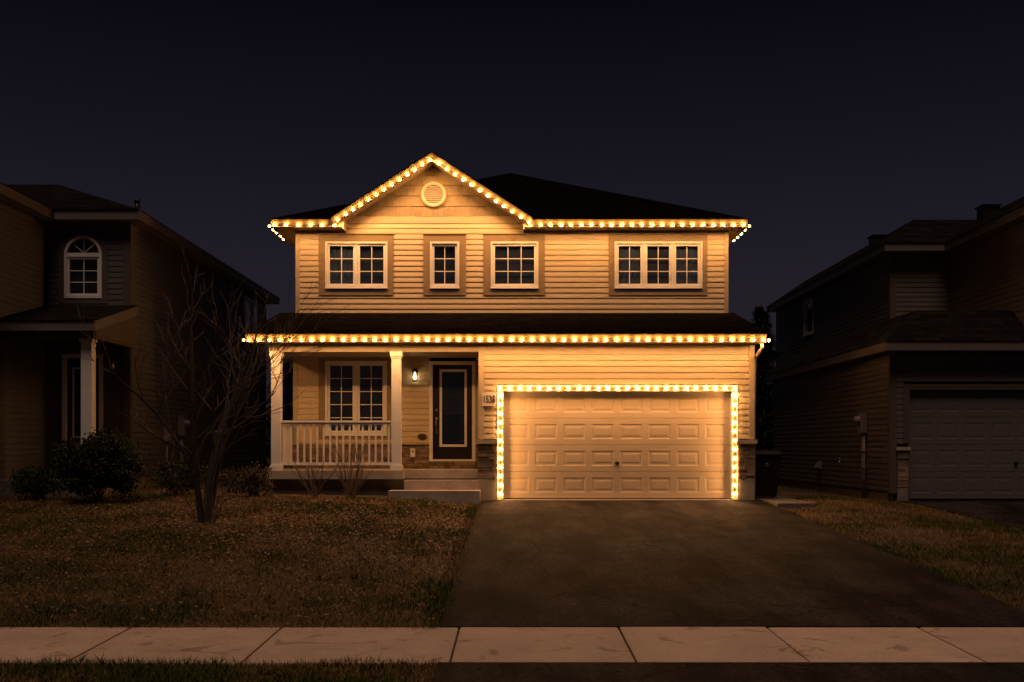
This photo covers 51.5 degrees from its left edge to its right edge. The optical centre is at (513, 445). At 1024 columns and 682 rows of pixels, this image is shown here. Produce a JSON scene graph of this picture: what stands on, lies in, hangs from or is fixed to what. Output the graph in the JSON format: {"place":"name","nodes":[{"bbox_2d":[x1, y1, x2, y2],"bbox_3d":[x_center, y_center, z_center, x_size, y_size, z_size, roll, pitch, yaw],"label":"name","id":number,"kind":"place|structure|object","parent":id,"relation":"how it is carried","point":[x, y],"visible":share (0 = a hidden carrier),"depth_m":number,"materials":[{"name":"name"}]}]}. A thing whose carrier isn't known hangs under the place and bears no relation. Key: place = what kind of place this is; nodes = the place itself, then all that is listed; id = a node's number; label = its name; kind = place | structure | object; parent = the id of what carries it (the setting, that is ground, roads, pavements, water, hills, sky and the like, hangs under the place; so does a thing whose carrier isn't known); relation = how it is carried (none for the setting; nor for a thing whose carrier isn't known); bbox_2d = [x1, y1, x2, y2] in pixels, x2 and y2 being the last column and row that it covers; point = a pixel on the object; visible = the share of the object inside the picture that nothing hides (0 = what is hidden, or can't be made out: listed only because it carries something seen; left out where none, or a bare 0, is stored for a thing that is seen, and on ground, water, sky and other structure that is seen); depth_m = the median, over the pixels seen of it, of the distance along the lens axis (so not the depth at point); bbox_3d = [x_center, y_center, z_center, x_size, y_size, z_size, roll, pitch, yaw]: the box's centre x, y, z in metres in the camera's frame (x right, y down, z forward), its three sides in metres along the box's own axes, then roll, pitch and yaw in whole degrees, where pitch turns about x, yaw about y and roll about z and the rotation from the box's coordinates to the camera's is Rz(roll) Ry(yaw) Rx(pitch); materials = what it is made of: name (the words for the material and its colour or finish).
{"place":"outdoors","nodes":[
{"label":"outdoors","id":0,"kind":"place"},
{"bbox_2d":[266,358,292,468],"bbox_3d":[-8.215,-1.645,38.742,3.900,5.336,3.930,0,0,44],"label":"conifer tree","id":1,"kind":"object","parent":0,"point":[287,385],"visible":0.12,"depth_m":38.21,"materials":[{"name":"green plant"}]},
{"bbox_2d":[0,627,1023,664],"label":"sidewalk","id":2,"kind":"structure","parent":0,"point":[257,645],"depth_m":9.29,"materials":[{"name":"concrete"}]},
{"bbox_2d":[0,449,1023,681],"bbox_3d":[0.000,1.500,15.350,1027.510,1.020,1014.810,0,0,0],"label":"ground","id":3,"kind":"structure","parent":0,"point":[240,581],"depth_m":13.58,"materials":[{"name":"plant"}]},
{"bbox_2d":[2,463,66,500],"bbox_3d":[-9.328,0.712,20.913,1.194,0.742,1.263,0,0,-39],"label":"shrub","id":4,"kind":"object","parent":3,"relation":"on","point":[33,482],"visible":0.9,"depth_m":20.69,"materials":[{"name":"green plant"}]},
{"bbox_2d":[48,426,150,503],"bbox_3d":[-8.021,0.366,20.555,1.828,1.505,1.791,0,0,-23],"label":"shrub","id":5,"kind":"object","parent":3,"relation":"on","point":[100,460],"visible":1,"depth_m":20.16,"materials":[{"name":"green plant"}]},
{"bbox_2d":[0,182,279,497],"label":"house","id":6,"kind":"structure","parent":3,"relation":"on","point":[112,268],"depth_m":23.99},
{"bbox_2d":[67,358,98,444],"bbox_3d":[-9.740,-0.758,24.050,0.750,2.455,0.060,0,0,0],"label":"front door","id":7,"kind":"structure","parent":6,"relation":"in","point":[73,364],"depth_m":24.04,"materials":[{"name":"black paint"}]},
{"bbox_2d":[59,230,107,303],"bbox_3d":[-9.725,-4.050,24.075,1.110,1.660,0.250,0,0,0],"label":"window","id":8,"kind":"structure","parent":6,"relation":"in","point":[83,254],"depth_m":23.97,"materials":[{"name":"white plastic"}]},
{"bbox_2d":[109,358,116,370],"bbox_3d":[-9.020,-1.837,23.887,0.176,0.304,0.193,0,0,0],"label":"wall lamp","id":9,"kind":"object","parent":6,"relation":"attached to","point":[113,361],"visible":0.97,"depth_m":23.86,"materials":[{"name":"black metal"}]},
{"bbox_2d":[163,426,171,464],"bbox_3d":[-8.586,0.039,26.325,0.152,1.087,0.270,0,0,0],"label":"utility box","id":10,"kind":"object","parent":6,"relation":"attached to","point":[165,433],"visible":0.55,"depth_m":26.23,"materials":[{"name":"grey paint"}]},
{"bbox_2d":[178,415,190,478],"bbox_3d":[-8.516,0.086,27.500,0.268,1.768,0.300,0,0,0],"label":"electric meter","id":11,"kind":"object","parent":6,"relation":"attached to","point":[184,423],"visible":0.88,"depth_m":27.40,"materials":[{"name":"grey paint"}]},
{"bbox_2d":[244,296,261,333],"bbox_3d":[-8.850,-4.280,35.250,0.480,1.140,2.340,0,0,0],"label":"window","id":12,"kind":"structure","parent":6,"relation":"in","point":[249,307],"depth_m":35.17,"materials":[{"name":"black glass"}]},
{"bbox_2d":[157,433,175,485],"bbox_3d":[-8.262,0.340,25.372,0.182,1.291,0.954,0,0,8],"label":"twiggy shrub","id":13,"kind":"object","parent":3,"relation":"on","point":[165,452],"visible":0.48,"depth_m":25.24,"materials":[{"name":"brown plant"}]},
{"bbox_2d":[144,458,207,495],"bbox_3d":[-6.913,0.623,21.832,1.427,0.837,1.145,0,0,0],"label":"shrub","id":14,"kind":"object","parent":3,"relation":"on","point":[185,482],"visible":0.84,"depth_m":21.83,"materials":[{"name":"green plant"}]},
{"bbox_2d":[73,236,350,524],"bbox_3d":[-4.681,-1.031,17.168,3.109,4.641,3.632,0,0,26],"label":"bare tree","id":15,"kind":"object","parent":3,"relation":"on","point":[204,515],"visible":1,"depth_m":17.18,"materials":[{"name":"brown plant"}]},
{"bbox_2d":[214,465,248,493],"bbox_3d":[-5.969,0.711,22.610,0.950,0.627,0.870,0,0,30],"label":"shrub","id":16,"kind":"object","parent":3,"relation":"on","point":[222,476],"visible":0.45,"depth_m":22.52,"materials":[{"name":"green plant"}]},
{"bbox_2d":[0,492,468,620],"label":"leaf litter","id":17,"kind":"object","parent":3,"relation":"on","point":[210,547],"visible":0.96,"depth_m":15.66,"materials":[{"name":"brown plant"}]},
{"bbox_2d":[231,461,275,496],"bbox_3d":[-5.269,0.671,21.589,0.923,0.742,0.955,0,0,27],"label":"shrub","id":18,"kind":"object","parent":3,"relation":"on","point":[249,481],"visible":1,"depth_m":21.44,"materials":[{"name":"green plant"}]},
{"bbox_2d":[282,448,340,497],"bbox_3d":[-4.083,0.530,21.701,1.265,1.066,0.584,0,0,0],"label":"twiggy shrub","id":19,"kind":"object","parent":3,"relation":"on","point":[313,486],"visible":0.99,"depth_m":21.59,"materials":[{"name":"brown plant"}]},
{"bbox_2d":[328,433,387,497],"bbox_3d":[-3.233,0.391,21.408,0.910,1.378,1.209,0,0,-36],"label":"twiggy shrub","id":20,"kind":"object","parent":3,"relation":"on","point":[350,491],"visible":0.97,"depth_m":21.55,"materials":[{"name":"brown plant"}]},
{"bbox_2d":[245,151,766,503],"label":"house","id":21,"kind":"structure","parent":3,"relation":"on","point":[432,249],"depth_m":23.87,"materials":[{"name":"beige plastic"}]},
{"bbox_2d":[268,223,336,239],"bbox_3d":[-5.301,-5.135,25.110,1.131,0.074,2.375,0,0,-42],"label":"string light","id":22,"kind":"object","parent":21,"relation":"attached to","point":[297,224],"visible":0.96,"depth_m":24.62,"materials":[{"name":"plastic"}]},
{"bbox_2d":[318,357,390,438],"bbox_3d":[-3.569,-1.080,23.915,1.652,1.845,0.150,0,0,0],"label":"window","id":23,"kind":"structure","parent":21,"relation":"in","point":[350,388],"depth_m":23.90,"materials":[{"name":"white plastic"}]},
{"bbox_2d":[318,233,393,294],"bbox_3d":[-3.722,-4.295,25.121,1.786,1.459,0.161,0,0,0],"label":"window","id":24,"kind":"structure","parent":21,"relation":"in","point":[349,263],"depth_m":25.09,"materials":[{"name":"white plastic"}]},
{"bbox_2d":[336,158,432,220],"bbox_3d":[-2.993,-5.926,24.491,2.242,1.472,0.077,0,0,0],"label":"string light","id":25,"kind":"object","parent":21,"relation":"attached to","point":[384,189],"visible":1,"depth_m":24.51,"materials":[{"name":"plastic"}]},
{"bbox_2d":[410,448,414,456],"bbox_3d":[-2.260,0.155,23.801,0.110,0.200,0.068,0,0,0],"label":"outlet box","id":26,"kind":"object","parent":21,"relation":"attached to","point":[412,452],"visible":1,"depth_m":23.77,"materials":[{"name":"white plastic"}]},
{"bbox_2d":[411,369,418,381],"bbox_3d":[-2.210,-1.597,23.788,0.176,0.304,0.193,0,0,0],"label":"wall lamp","id":27,"kind":"object","parent":21,"relation":"attached to","point":[415,372],"visible":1,"depth_m":23.77,"materials":[{"name":"black metal"}]},
{"bbox_2d":[418,434,426,438],"bbox_3d":[-2.055,-0.215,23.862,0.210,0.129,0.036,0,0,0],"label":"plaque","id":28,"kind":"object","parent":21,"relation":"attached to","point":[422,436],"visible":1,"depth_m":23.85,"materials":[{"name":"stone"}]},
{"bbox_2d":[423,233,465,294],"bbox_3d":[-1.627,-4.295,25.115,1.024,1.459,0.150,0,0,0],"label":"window","id":29,"kind":"structure","parent":21,"relation":"in","point":[444,254],"depth_m":25.07,"materials":[{"name":"white plastic"}]},
{"bbox_2d":[433,365,471,458],"bbox_3d":[-1.376,-0.765,23.955,0.882,2.124,0.155,0,0,0],"label":"front door","id":30,"kind":"structure","parent":21,"relation":"in","point":[452,384],"depth_m":23.96,"materials":[{"name":"black paint"}]},
{"bbox_2d":[437,162,530,223],"bbox_3d":[-0.683,-5.851,24.491,2.194,1.441,0.077,0,0,0],"label":"string light","id":31,"kind":"object","parent":21,"relation":"attached to","point":[486,194],"visible":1,"depth_m":24.52,"materials":[{"name":"plastic"}]},
{"bbox_2d":[482,393,495,405],"bbox_3d":[-0.515,-0.975,22.265,0.285,0.270,0.045,0,0,0],"label":"house number sign","id":32,"kind":"object","parent":21,"relation":"attached to","point":[488,399],"visible":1,"depth_m":22.25,"materials":[{"name":"paint"}]},
{"bbox_2d":[498,394,501,495],"bbox_3d":[-0.280,-0.021,22.220,0.076,2.153,0.084,0,0,0],"label":"string light","id":33,"kind":"object","parent":21,"relation":"attached to","point":[500,448],"visible":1,"depth_m":22.24,"materials":[{"name":"plastic"}]},
{"bbox_2d":[242,338,770,341],"bbox_3d":[-0.149,-2.216,22.252,10.963,0.122,0.897,0,0,0],"label":"string light","id":34,"kind":"object","parent":21,"relation":"attached to","point":[543,339],"visible":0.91,"depth_m":21.87,"materials":[{"name":"plastic"}]},
{"bbox_2d":[483,233,544,294],"bbox_3d":[0.017,-4.295,25.115,1.474,1.459,0.150,0,0,0],"label":"window","id":35,"kind":"structure","parent":21,"relation":"in","point":[513,263],"depth_m":25.07,"materials":[{"name":"white plastic"}]},
{"bbox_2d":[503,392,730,497],"bbox_3d":[2.185,-0.023,22.400,4.800,2.255,0.120,0,0,0],"label":"garage door","id":36,"kind":"structure","parent":21,"relation":"in","point":[556,444],"depth_m":22.40,"materials":[{"name":"beige metal"}]},
{"bbox_2d":[498,386,736,389],"bbox_3d":[2.185,-1.218,22.220,5.030,0.074,0.084,0,0,0],"label":"string light","id":37,"kind":"object","parent":21,"relation":"attached to","point":[617,387],"visible":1,"depth_m":22.24,"materials":[{"name":"plastic"}]},
{"bbox_2d":[529,223,750,240],"bbox_3d":[2.946,-5.135,25.552,5.192,0.075,1.997,0,0,0],"label":"string light","id":38,"kind":"object","parent":21,"relation":"attached to","point":[642,224],"visible":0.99,"depth_m":24.62,"materials":[{"name":"plastic"}]},
{"bbox_2d":[608,233,707,294],"bbox_3d":[3.419,-4.295,25.121,2.357,1.459,0.162,0,0,0],"label":"window","id":39,"kind":"structure","parent":21,"relation":"in","point":[639,263],"depth_m":25.09,"materials":[{"name":"white plastic"}]},
{"bbox_2d":[734,394,736,495],"bbox_3d":[4.650,-0.021,22.220,0.076,2.153,0.084,0,0,0],"label":"string light","id":40,"kind":"object","parent":21,"relation":"attached to","point":[735,441],"visible":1,"depth_m":22.24,"materials":[{"name":"plastic"}]},
{"bbox_2d":[431,662,1023,681],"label":"driveway apron","id":41,"kind":"object","parent":3,"relation":"on","point":[731,671],"visible":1,"depth_m":8.23,"materials":[{"name":"grey asphalt"}]},
{"bbox_2d":[756,389,772,449],"bbox_3d":[7.918,-0.702,37.046,4.136,3.923,3.837,0,0,0],"label":"conifer tree","id":42,"kind":"object","parent":3,"relation":"on","point":[761,439],"visible":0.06,"depth_m":36.70,"materials":[{"name":"green plant"}]},
{"bbox_2d":[749,303,783,449],"bbox_3d":[8.978,-1.966,38.508,3.441,6.493,3.378,0,0,-43],"label":"conifer tree","id":43,"kind":"object","parent":3,"relation":"on","point":[765,359],"visible":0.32,"depth_m":38.31,"materials":[{"name":"green plant"}]},
{"bbox_2d":[764,197,1023,501],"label":"house","id":44,"kind":"structure","parent":3,"relation":"on","point":[909,336],"depth_m":25.20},
{"bbox_2d":[803,297,813,336],"bbox_3d":[10.090,-4.315,35.550,0.480,1.210,1.140,0,0,0],"label":"window","id":45,"kind":"structure","parent":44,"relation":"in","point":[808,308],"depth_m":35.86,"materials":[{"name":"black glass"}]},
{"bbox_2d":[814,460,821,468],"bbox_3d":[8.350,0.510,29.110,0.160,0.220,0.220,0,0,0],"label":"vent hood","id":46,"kind":"object","parent":44,"relation":"attached to","point":[818,465],"visible":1,"depth_m":29.01,"materials":[{"name":"grey paint"}]},
{"bbox_2d":[854,410,867,497],"bbox_3d":[8.296,0.211,25.400,0.268,2.118,0.300,0,0,0],"label":"electric meter","id":47,"kind":"object","parent":44,"relation":"attached to","point":[860,419],"visible":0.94,"depth_m":25.32,"materials":[{"name":"grey paint"}]},
{"bbox_2d":[910,390,1023,498],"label":"garage door","id":48,"kind":"structure","parent":44,"relation":"in","point":[965,444],"depth_m":23.90,"materials":[{"name":"white metal"}]},
{"bbox_2d":[0,0,1023,444],"label":"sky","id":49,"kind":"structure","parent":0,"point":[828,126],"materials":[{"name":"black"}]},
{"bbox_2d":[440,500,1023,629],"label":"driveway","id":50,"kind":"structure","parent":0,"point":[739,563],"depth_m":12.94,"materials":[{"name":"grey asphalt"}]},
{"bbox_2d":[755,496,816,507],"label":"path","id":51,"kind":"structure","parent":0,"point":[780,501],"depth_m":21.66,"materials":[{"name":"concrete"}]},
{"bbox_2d":[755,450,781,496],"bbox_3d":[5.490,0.605,23.178,0.580,1.050,0.776,0,0,0],"label":"wheelie bin","id":52,"kind":"object","parent":51,"relation":"on","point":[767,468],"visible":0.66,"depth_m":22.87,"materials":[{"name":"black plastic"}]},
{"bbox_2d":[899,501,1023,529],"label":"driveway","id":53,"kind":"structure","parent":0,"point":[1006,513],"depth_m":21.26,"materials":[{"name":"grey asphalt"}]}
]}

